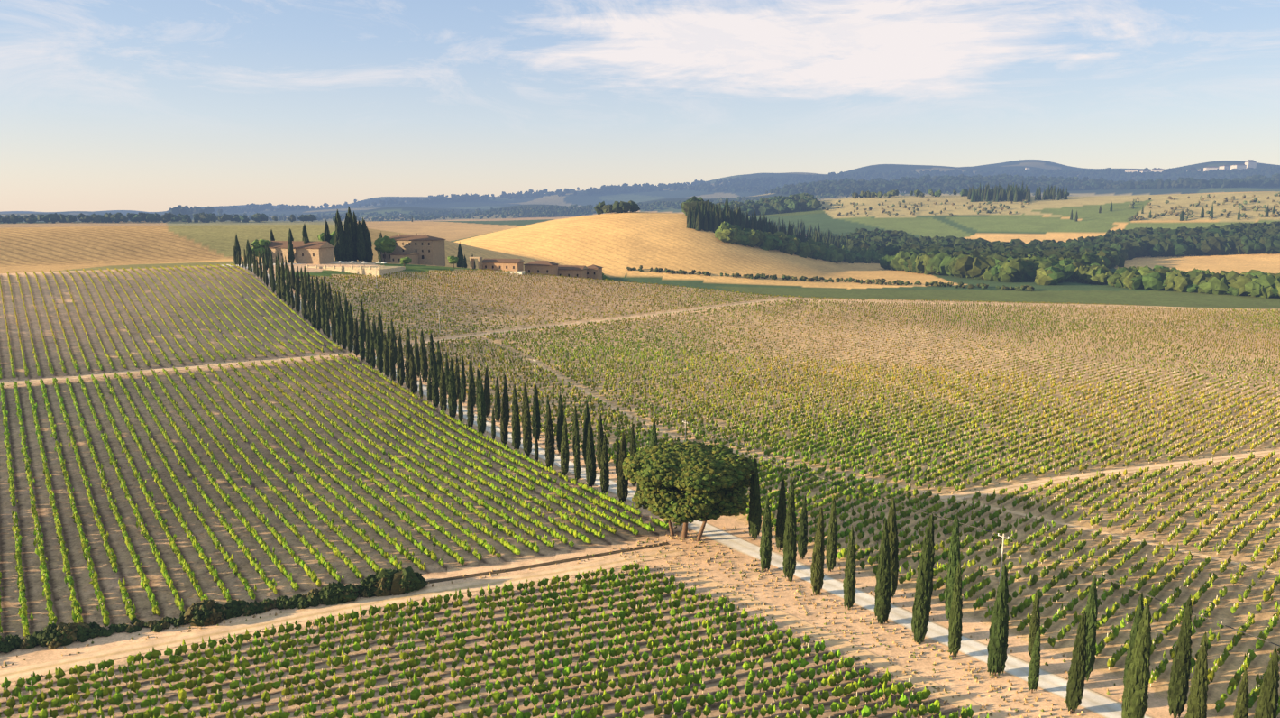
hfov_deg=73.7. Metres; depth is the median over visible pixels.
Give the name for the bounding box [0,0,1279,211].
sky
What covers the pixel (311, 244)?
farm roofs
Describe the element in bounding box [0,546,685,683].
dirt track
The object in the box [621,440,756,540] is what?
oak tree
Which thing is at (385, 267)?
terrace
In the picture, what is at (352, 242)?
cypresses
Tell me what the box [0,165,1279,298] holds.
trees
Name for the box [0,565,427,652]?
hedge
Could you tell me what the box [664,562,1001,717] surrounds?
verge track
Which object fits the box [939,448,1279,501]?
track field
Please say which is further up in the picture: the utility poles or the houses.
the houses
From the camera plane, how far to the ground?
201.26 m
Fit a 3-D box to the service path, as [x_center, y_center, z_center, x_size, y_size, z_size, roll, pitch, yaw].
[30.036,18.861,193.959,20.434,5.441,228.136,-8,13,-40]
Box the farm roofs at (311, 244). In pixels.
[263,233,603,269]
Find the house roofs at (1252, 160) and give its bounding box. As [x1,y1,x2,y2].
[805,159,1256,237]
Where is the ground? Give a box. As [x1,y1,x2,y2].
[0,159,1279,717]
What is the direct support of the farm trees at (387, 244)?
on the ground
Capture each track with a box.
[0,352,355,384]
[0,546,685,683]
[419,298,1257,342]
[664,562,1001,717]
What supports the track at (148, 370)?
on the ground
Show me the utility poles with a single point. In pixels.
(870, 495)
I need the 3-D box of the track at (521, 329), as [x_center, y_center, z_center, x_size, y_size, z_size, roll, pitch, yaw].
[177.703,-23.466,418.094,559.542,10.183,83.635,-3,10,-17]
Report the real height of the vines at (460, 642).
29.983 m
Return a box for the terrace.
[349,265,404,269]
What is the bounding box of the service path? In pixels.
[527,358,1279,574]
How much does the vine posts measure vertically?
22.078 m
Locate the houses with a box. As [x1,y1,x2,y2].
[399,161,1256,237]
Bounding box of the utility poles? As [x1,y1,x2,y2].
[375,267,1279,646]
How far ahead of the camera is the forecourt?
414.93 m
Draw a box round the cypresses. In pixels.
[233,206,1279,717]
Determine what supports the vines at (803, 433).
on the ground
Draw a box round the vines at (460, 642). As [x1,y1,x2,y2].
[0,263,988,717]
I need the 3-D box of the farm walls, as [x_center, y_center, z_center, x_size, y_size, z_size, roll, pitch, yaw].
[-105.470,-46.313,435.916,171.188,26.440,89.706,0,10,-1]
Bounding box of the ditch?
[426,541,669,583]
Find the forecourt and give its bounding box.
[221,261,367,266]
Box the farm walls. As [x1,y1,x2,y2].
[256,239,602,279]
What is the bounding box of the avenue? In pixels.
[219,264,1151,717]
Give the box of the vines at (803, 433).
[294,268,1279,715]
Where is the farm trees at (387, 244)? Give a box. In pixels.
[250,230,612,280]
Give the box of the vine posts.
[4,289,1279,717]
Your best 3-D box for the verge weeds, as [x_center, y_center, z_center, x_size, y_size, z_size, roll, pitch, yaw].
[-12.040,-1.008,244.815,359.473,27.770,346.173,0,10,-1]
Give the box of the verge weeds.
[0,271,1279,717]

